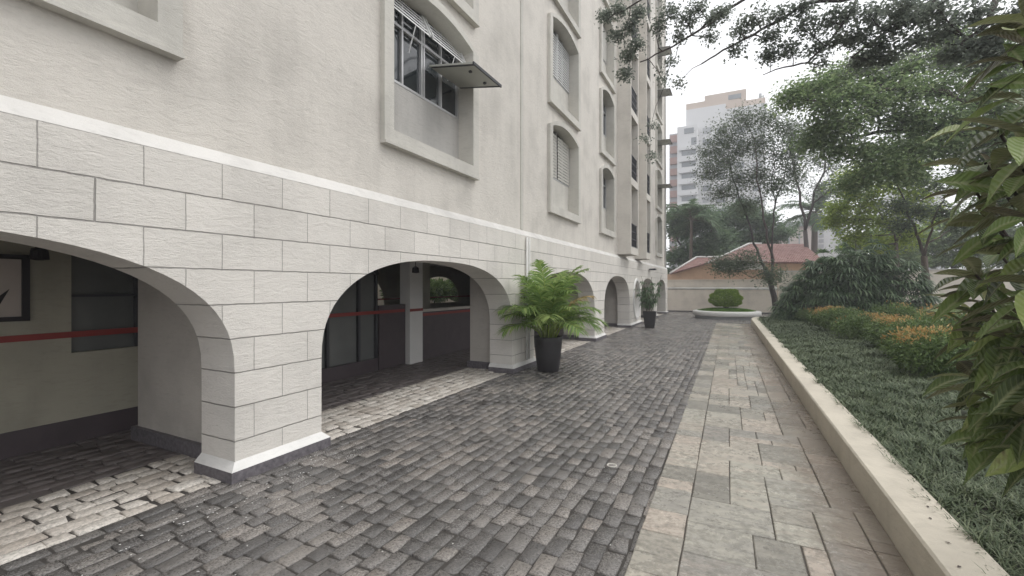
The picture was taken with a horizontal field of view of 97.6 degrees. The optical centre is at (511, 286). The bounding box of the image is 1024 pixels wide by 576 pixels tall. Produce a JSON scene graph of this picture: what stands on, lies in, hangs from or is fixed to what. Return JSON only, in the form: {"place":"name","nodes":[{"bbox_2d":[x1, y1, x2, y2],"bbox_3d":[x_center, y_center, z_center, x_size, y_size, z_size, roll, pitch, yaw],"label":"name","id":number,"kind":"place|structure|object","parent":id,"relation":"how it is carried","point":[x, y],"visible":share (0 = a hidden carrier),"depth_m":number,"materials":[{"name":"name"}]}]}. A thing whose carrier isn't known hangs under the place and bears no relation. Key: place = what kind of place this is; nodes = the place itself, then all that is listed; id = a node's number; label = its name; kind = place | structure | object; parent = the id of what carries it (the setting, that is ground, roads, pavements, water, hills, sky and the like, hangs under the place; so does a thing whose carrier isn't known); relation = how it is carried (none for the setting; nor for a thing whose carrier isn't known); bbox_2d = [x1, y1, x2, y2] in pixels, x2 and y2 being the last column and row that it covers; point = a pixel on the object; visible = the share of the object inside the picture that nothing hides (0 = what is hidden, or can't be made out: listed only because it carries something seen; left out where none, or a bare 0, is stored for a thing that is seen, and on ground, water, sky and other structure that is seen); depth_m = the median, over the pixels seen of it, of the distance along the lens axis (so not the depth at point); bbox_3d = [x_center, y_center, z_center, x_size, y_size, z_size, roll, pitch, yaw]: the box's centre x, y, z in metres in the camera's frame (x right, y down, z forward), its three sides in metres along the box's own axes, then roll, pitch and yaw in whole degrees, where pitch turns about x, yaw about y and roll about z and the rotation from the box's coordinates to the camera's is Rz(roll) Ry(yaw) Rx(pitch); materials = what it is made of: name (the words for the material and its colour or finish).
{"place":"outdoors","nodes":[
{"label":"outdoors","id":0,"kind":"place"},
{"bbox_2d":[0,386,339,492],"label":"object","id":1,"kind":"object","parent":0,"point":[48,490],"depth_m":4.61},
{"bbox_2d":[430,279,436,299],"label":"court plant","id":2,"kind":"object","parent":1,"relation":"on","point":[432,288],"visible":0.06,"depth_m":25.39,"materials":[{"name":"green plant"}]},
{"bbox_2d":[430,277,453,302],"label":"court plant","id":3,"kind":"object","parent":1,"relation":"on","point":[443,288],"visible":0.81,"depth_m":26.52,"materials":[{"name":"green plant"}]},
{"bbox_2d":[446,279,457,301],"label":"court plant","id":4,"kind":"object","parent":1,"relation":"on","point":[453,289],"visible":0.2,"depth_m":27.96,"materials":[{"name":"green plant"}]},
{"bbox_2d":[0,317,604,508],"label":"garage floor","id":5,"kind":"structure","parent":0,"point":[38,482],"depth_m":4.94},
{"bbox_2d":[0,314,661,564],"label":"pale cobble strip","id":6,"kind":"object","parent":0,"point":[15,539],"visible":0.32,"depth_m":4.10,"materials":[{"name":"beige stone"}]},
{"bbox_2d":[0,312,773,575],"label":"cobbled driveway","id":7,"kind":"structure","parent":0,"point":[292,552],"depth_m":3.98,"materials":[{"name":"grey stone"}]},
{"bbox_2d":[81,378,610,575],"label":"paving litter","id":8,"kind":"object","parent":7,"relation":"on","point":[236,507],"visible":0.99,"depth_m":3.57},
{"bbox_2d":[494,259,608,372],"bbox_3d":[0.823,0.647,9.699,2.462,2.382,2.358,0,0,27],"label":"potted palm","id":9,"kind":"object","parent":7,"relation":"on","point":[546,305],"visible":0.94,"depth_m":9.35,"materials":[{"name":"plant"}]},
{"bbox_2d":[636,276,662,327],"bbox_3d":[6.024,0.682,19.755,1.076,2.311,1.156,0,0,-38],"label":"potted cane plant","id":10,"kind":"object","parent":7,"relation":"on","point":[649,316],"visible":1,"depth_m":19.64,"materials":[{"name":"green plant"}]},
{"bbox_2d":[692,309,761,319],"bbox_3d":[12.375,1.580,25.901,3.600,0.540,3.600,0,0,27],"label":"round planter","id":11,"kind":"object","parent":7,"relation":"on","point":[697,313],"visible":0.69,"depth_m":24.41,"materials":[{"name":"white paint"}]},
{"bbox_2d":[708,288,743,307],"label":"topiary bush","id":12,"kind":"object","parent":11,"relation":"in","point":[733,294],"visible":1,"depth_m":25.39,"materials":[{"name":"green plant"}]},
{"bbox_2d":[698,307,755,311],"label":"lawn grass","id":13,"kind":"structure","parent":11,"relation":"in","point":[724,309],"depth_m":25.17,"materials":[{"name":"green plant"}]},
{"bbox_2d":[751,316,1009,575],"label":"planter wall","id":14,"kind":"structure","parent":7,"relation":"on","point":[918,536],"depth_m":3.46,"materials":[{"name":"beige paint"}]},
{"bbox_2d":[378,277,454,304],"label":"court wall","id":15,"kind":"structure","parent":0,"point":[380,302],"depth_m":24.10,"materials":[{"name":"beige paint"}]},
{"bbox_2d":[624,323,913,575],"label":"walkway","id":16,"kind":"structure","parent":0,"point":[721,531],"depth_m":3.94,"materials":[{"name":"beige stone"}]},
{"bbox_2d":[666,0,1023,268],"label":"sky","id":17,"kind":"structure","parent":0,"point":[711,77],"materials":[{"name":"white"}]},
{"bbox_2d":[757,316,1023,575],"bbox_3d":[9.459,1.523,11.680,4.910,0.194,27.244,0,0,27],"label":"ground cover","id":18,"kind":"object","parent":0,"point":[797,339],"visible":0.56,"depth_m":5.14,"materials":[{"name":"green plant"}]},
{"bbox_2d":[686,97,818,311],"bbox_3d":[14.103,-4.693,26.431,7.156,12.718,3.967,0,0,27],"label":"slender tree","id":19,"kind":"object","parent":18,"relation":"on","point":[727,263],"visible":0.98,"depth_m":26.11,"materials":[{"name":"green plant"}]},
{"bbox_2d":[795,308,815,321],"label":"feathery shrub","id":20,"kind":"object","parent":18,"relation":"on","point":[804,313],"visible":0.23,"depth_m":19.50,"materials":[{"name":"green plant"}]},
{"bbox_2d":[594,0,1020,163],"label":"overhanging tree","id":21,"kind":"object","parent":18,"relation":"on","point":[918,13],"visible":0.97,"depth_m":7.38,"materials":[{"name":"green plant"}]},
{"bbox_2d":[806,305,843,325],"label":"feathery shrub","id":22,"kind":"object","parent":18,"relation":"on","point":[815,319],"visible":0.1,"depth_m":17.35,"materials":[{"name":"green plant"}]},
{"bbox_2d":[810,305,870,330],"bbox_3d":[11.327,1.144,15.413,1.804,1.007,1.803,0,0,27],"label":"feathery shrub","id":23,"kind":"object","parent":18,"relation":"on","point":[833,314],"visible":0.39,"depth_m":15.25,"materials":[{"name":"green plant"}]},
{"bbox_2d":[765,238,946,321],"bbox_3d":[14.914,-0.100,19.747,6.700,4.002,3.738,0,0,27],"label":"fan palm clump","id":24,"kind":"object","parent":18,"relation":"on","point":[852,278],"visible":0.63,"depth_m":19.13,"materials":[{"name":"green plant"}]},
{"bbox_2d":[826,312,892,339],"bbox_3d":[10.425,1.210,13.352,1.904,0.967,1.623,0,0,27],"label":"feathery shrub","id":25,"kind":"object","parent":18,"relation":"on","point":[851,326],"visible":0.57,"depth_m":13.20,"materials":[{"name":"green plant"}]},
{"bbox_2d":[815,161,953,280],"bbox_3d":[20.217,-2.801,24.454,6.182,8.906,3.597,0,0,27],"label":"lime green tree","id":26,"kind":"object","parent":18,"relation":"on","point":[835,211],"visible":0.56,"depth_m":24.48,"materials":[{"name":"green plant"}]},
{"bbox_2d":[861,313,920,347],"bbox_3d":[9.731,1.171,11.342,1.489,1.004,1.884,0,0,27],"label":"feathery shrub","id":27,"kind":"object","parent":18,"relation":"on","point":[871,329],"visible":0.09,"depth_m":11.37,"materials":[{"name":"green plant"}]},
{"bbox_2d":[760,7,1023,217],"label":"spreading tree","id":28,"kind":"object","parent":18,"relation":"on","point":[871,94],"visible":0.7,"depth_m":15.09,"materials":[{"name":"green plant"}]},
{"bbox_2d":[863,299,924,320],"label":"feathery shrub","id":29,"kind":"object","parent":18,"relation":"on","point":[906,310],"visible":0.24,"depth_m":13.56,"materials":[{"name":"green plant"}]},
{"bbox_2d":[871,314,955,356],"bbox_3d":[8.600,1.129,9.485,1.349,1.097,1.784,0,0,-4],"label":"feathery shrub","id":30,"kind":"object","parent":18,"relation":"on","point":[905,323],"visible":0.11,"depth_m":9.56,"materials":[{"name":"green plant"}]},
{"bbox_2d":[874,167,972,301],"bbox_3d":[17.734,-2.100,19.021,4.298,7.509,2.988,0,0,27],"label":"tree","id":31,"kind":"object","parent":18,"relation":"on","point":[904,225],"visible":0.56,"depth_m":19.12,"materials":[{"name":"green plant"}]},
{"bbox_2d":[878,323,978,378],"bbox_3d":[7.588,1.158,7.961,1.591,1.029,1.471,0,0,14],"label":"feathery shrub","id":32,"kind":"object","parent":18,"relation":"on","point":[923,349],"visible":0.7,"depth_m":7.83,"materials":[{"name":"green plant"}]},
{"bbox_2d":[910,303,967,329],"bbox_3d":[10.774,1.044,10.942,1.778,1.291,1.801,0,0,27],"label":"feathery shrub","id":33,"kind":"object","parent":18,"relation":"on","point":[951,319],"visible":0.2,"depth_m":10.85,"materials":[{"name":"green plant"}]},
{"bbox_2d":[913,0,1023,497],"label":"leaved shrub","id":34,"kind":"object","parent":18,"relation":"on","point":[992,429],"visible":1,"depth_m":1.92,"materials":[{"name":"green plant"}]},
{"label":"ground","id":35,"kind":"structure","parent":0,"visible":0},
{"bbox_2d":[0,0,672,484],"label":"apartment building","id":36,"kind":"structure","parent":35,"relation":"on","point":[230,216],"depth_m":5.23,"materials":[{"name":"paint"}]},
{"bbox_2d":[0,254,29,321],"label":"framed sign","id":37,"kind":"object","parent":36,"relation":"attached to","point":[14,287],"visible":0.94,"depth_m":4.84,"materials":[{"name":"black paint"}]},
{"bbox_2d":[29,247,49,260],"bbox_3d":[-5.208,-0.355,4.913,0.280,0.150,0.156,0,0,27],"label":"wall lamp","id":38,"kind":"object","parent":36,"relation":"attached to","point":[39,254],"visible":0.85,"depth_m":4.84,"materials":[{"name":"black metal"}]},
{"bbox_2d":[71,255,137,351],"bbox_3d":[-4.879,0.010,6.080,0.120,1.560,1.720,0,0,27],"label":"garage window","id":39,"kind":"structure","parent":36,"relation":"in","point":[102,296],"depth_m":5.58,"materials":[{"name":"grey glass"}]},
{"bbox_2d":[25,0,184,61],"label":"window","id":40,"kind":"structure","parent":36,"relation":"in","point":[156,26],"depth_m":3.63,"materials":[{"name":"paint"}]},
{"bbox_2d":[412,262,418,272],"bbox_3d":[-2.080,-0.605,9.665,0.160,0.650,0.156,0,0,27],"label":"hanging lamp","id":41,"kind":"object","parent":36,"relation":"hanging from","point":[415,268],"visible":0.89,"depth_m":9.61,"materials":[{"name":"black metal"}]},
{"bbox_2d":[380,0,501,180],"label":"window","id":42,"kind":"structure","parent":36,"relation":"in","point":[431,75],"depth_m":7.42,"materials":[{"name":"paint"}]},
{"bbox_2d":[446,0,479,27],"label":"window","id":43,"kind":"structure","parent":36,"relation":"in","point":[469,9],"depth_m":8.11,"materials":[{"name":"paint"}]},
{"bbox_2d":[547,121,581,223],"bbox_3d":[1.380,-3.238,12.794,0.450,2.645,2.500,0,0,27],"label":"window","id":44,"kind":"structure","parent":36,"relation":"in","point":[563,150],"depth_m":13.16,"materials":[{"name":"paint"}]},
{"bbox_2d":[547,12,581,131],"bbox_3d":[1.380,-6.098,12.794,0.450,2.645,2.500,0,0,27],"label":"window","id":45,"kind":"structure","parent":36,"relation":"in","point":[563,55],"depth_m":13.14,"materials":[{"name":"paint"}]},
{"bbox_2d":[553,0,581,38],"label":"window","id":46,"kind":"structure","parent":36,"relation":"in","point":[570,10],"depth_m":13.66,"materials":[{"name":"paint"}]},
{"bbox_2d":[599,164,615,237],"bbox_3d":[3.469,-3.217,16.948,0.450,2.645,2.050,0,0,27],"label":"window","id":47,"kind":"structure","parent":36,"relation":"in","point":[607,182],"depth_m":17.62,"materials":[{"name":"paint"}]},
{"bbox_2d":[599,86,615,165],"bbox_3d":[3.469,-6.078,16.948,0.450,2.645,2.050,0,0,27],"label":"window","id":48,"kind":"structure","parent":36,"relation":"in","point":[607,112],"depth_m":17.61,"materials":[{"name":"paint"}]},
{"bbox_2d":[599,7,615,94],"bbox_3d":[3.469,-8.938,16.948,0.450,2.645,2.050,0,0,27],"label":"window","id":49,"kind":"structure","parent":36,"relation":"in","point":[607,51],"depth_m":17.52,"materials":[{"name":"paint"}]},
{"bbox_2d":[604,0,615,22],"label":"window","id":50,"kind":"structure","parent":36,"relation":"in","point":[606,2],"depth_m":17.44,"materials":[{"name":"paint"}]},
{"bbox_2d":[655,214,662,257],"bbox_3d":[9.040,-3.137,28.026,0.450,2.645,2.300,0,0,27],"label":"window","id":51,"kind":"structure","parent":36,"relation":"in","point":[658,220],"depth_m":28.81,"materials":[{"name":"paint"}]},
{"bbox_2d":[655,0,662,36],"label":"window","id":52,"kind":"structure","parent":36,"relation":"in","point":[657,4],"depth_m":28.84,"materials":[{"name":"paint"}]},
{"bbox_2d":[655,168,672,213],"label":"window","id":53,"kind":"structure","parent":36,"relation":"in","point":[659,185],"depth_m":28.55,"materials":[{"name":"paint"}]},
{"bbox_2d":[655,121,672,169],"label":"window","id":54,"kind":"structure","parent":36,"relation":"in","point":[659,141],"depth_m":28.48,"materials":[{"name":"paint"}]},
{"bbox_2d":[655,74,672,124],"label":"window","id":55,"kind":"structure","parent":36,"relation":"in","point":[658,90],"depth_m":28.32,"materials":[{"name":"paint"}]},
{"bbox_2d":[655,29,672,80],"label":"window","id":56,"kind":"structure","parent":36,"relation":"in","point":[658,63],"depth_m":28.28,"materials":[{"name":"paint"}]},
{"bbox_2d":[666,198,723,259],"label":"feather palm","id":57,"kind":"object","parent":35,"relation":"on","point":[690,211],"visible":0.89,"depth_m":40.88,"materials":[{"name":"green plant"}]},
{"bbox_2d":[666,203,750,273],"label":"evergreen tree","id":58,"kind":"object","parent":35,"relation":"on","point":[706,243],"visible":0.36,"depth_m":42.25,"materials":[{"name":"green plant"}]},
{"bbox_2d":[669,89,764,267],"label":"tall apartment tower","id":59,"kind":"structure","parent":35,"relation":"on","point":[698,114],"depth_m":84.48,"materials":[{"name":"concrete"}]},
{"bbox_2d":[682,149,695,155],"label":"window","id":60,"kind":"structure","parent":59,"relation":"in","point":[688,152],"depth_m":84.02,"materials":[{"name":"grey glass"}]},
{"bbox_2d":[682,161,695,166],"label":"window","id":61,"kind":"structure","parent":59,"relation":"in","point":[684,164],"depth_m":84.02,"materials":[{"name":"grey glass"}]},
{"bbox_2d":[682,173,695,178],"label":"window","id":62,"kind":"structure","parent":59,"relation":"in","point":[688,175],"depth_m":84.02,"materials":[{"name":"grey glass"}]},
{"bbox_2d":[682,184,695,189],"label":"window","id":63,"kind":"structure","parent":59,"relation":"in","point":[685,187],"depth_m":84.02,"materials":[{"name":"grey glass"}]},
{"bbox_2d":[682,196,695,200],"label":"window","id":64,"kind":"structure","parent":59,"relation":"in","point":[690,197],"depth_m":84.11,"materials":[{"name":"grey glass"}]},
{"bbox_2d":[684,127,693,133],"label":"window","id":65,"kind":"structure","parent":59,"relation":"in","point":[687,130],"depth_m":83.98,"materials":[{"name":"grey glass"}]},
{"bbox_2d":[691,137,695,144],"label":"window","id":66,"kind":"structure","parent":59,"relation":"in","point":[693,139],"depth_m":83.60,"materials":[{"name":"grey glass"}]},
{"bbox_2d":[703,127,710,133],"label":"window","id":67,"kind":"structure","parent":59,"relation":"in","point":[708,129],"depth_m":85.33,"materials":[{"name":"grey glass"}]},
{"bbox_2d":[703,185,710,190],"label":"window","id":68,"kind":"structure","parent":59,"relation":"in","point":[704,188],"depth_m":85.39,"materials":[{"name":"grey glass"}]},
{"bbox_2d":[703,197,710,202],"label":"window","id":69,"kind":"structure","parent":59,"relation":"in","point":[704,201],"depth_m":85.39,"materials":[{"name":"grey glass"}]},
{"bbox_2d":[728,93,740,99],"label":"window","id":70,"kind":"structure","parent":59,"relation":"in","point":[734,96],"depth_m":84.11,"materials":[{"name":"grey glass"}]},
{"bbox_2d":[667,279,777,313],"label":"boundary wall","id":71,"kind":"structure","parent":35,"relation":"on","point":[687,295],"depth_m":31.15,"materials":[{"name":"beige paint"}]},
{"bbox_2d":[667,243,820,297],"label":"peach house","id":72,"kind":"structure","parent":35,"relation":"on","point":[791,257],"depth_m":33.91,"materials":[{"name":"paint"}]},
{"bbox_2d":[701,197,802,246],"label":"evergreen tree","id":73,"kind":"object","parent":35,"relation":"on","point":[779,233],"visible":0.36,"depth_m":43.34,"materials":[{"name":"green plant"}]},
{"bbox_2d":[775,221,811,249],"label":"pink apartment block","id":74,"kind":"structure","parent":35,"relation":"on","point":[799,240],"depth_m":60.88,"materials":[{"name":"paint"}]},
{"bbox_2d":[771,181,854,254],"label":"feather palm","id":75,"kind":"object","parent":35,"relation":"on","point":[818,204],"visible":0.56,"depth_m":48.23,"materials":[{"name":"green plant"}]},
{"bbox_2d":[773,115,861,247],"bbox_3d":[23.321,-5.755,34.262,6.872,15.211,3.917,0,0,27],"label":"wispy tree","id":76,"kind":"object","parent":35,"relation":"on","point":[805,221],"visible":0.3,"depth_m":34.27,"materials":[{"name":"green plant"}]},
{"bbox_2d":[818,221,845,256],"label":"white apartment block","id":77,"kind":"structure","parent":35,"relation":"on","point":[824,238],"depth_m":66.13,"materials":[{"name":"white paint"}]},
{"bbox_2d":[817,224,944,267],"bbox_3d":[28.445,-1.533,34.781,7.867,6.784,5.401,0,0,27],"label":"background tree","id":78,"kind":"object","parent":35,"relation":"on","point":[913,256],"visible":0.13,"depth_m":33.49,"materials":[{"name":"green plant"}]},
{"bbox_2d":[778,268,1023,314],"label":"garden wall","id":79,"kind":"structure","parent":35,"relation":"on","point":[936,278],"depth_m":25.79,"materials":[{"name":"beige paint"}]},
{"bbox_2d":[876,189,943,268],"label":"white tower","id":80,"kind":"structure","parent":35,"relation":"on","point":[938,199],"depth_m":84.00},
{"bbox_2d":[911,213,1016,268],"bbox_3d":[33.733,-2.015,34.498,6.944,7.747,4.845,0,0,27],"label":"background tree","id":81,"kind":"object","parent":35,"relation":"on","point":[944,243],"visible":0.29,"depth_m":34.02,"materials":[{"name":"green plant"}]},
{"bbox_2d":[982,223,1022,267],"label":"background tree","id":82,"kind":"object","parent":35,"relation":"on","point":[1010,232],"visible":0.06,"depth_m":33.99,"materials":[{"name":"green plant"}]}
]}

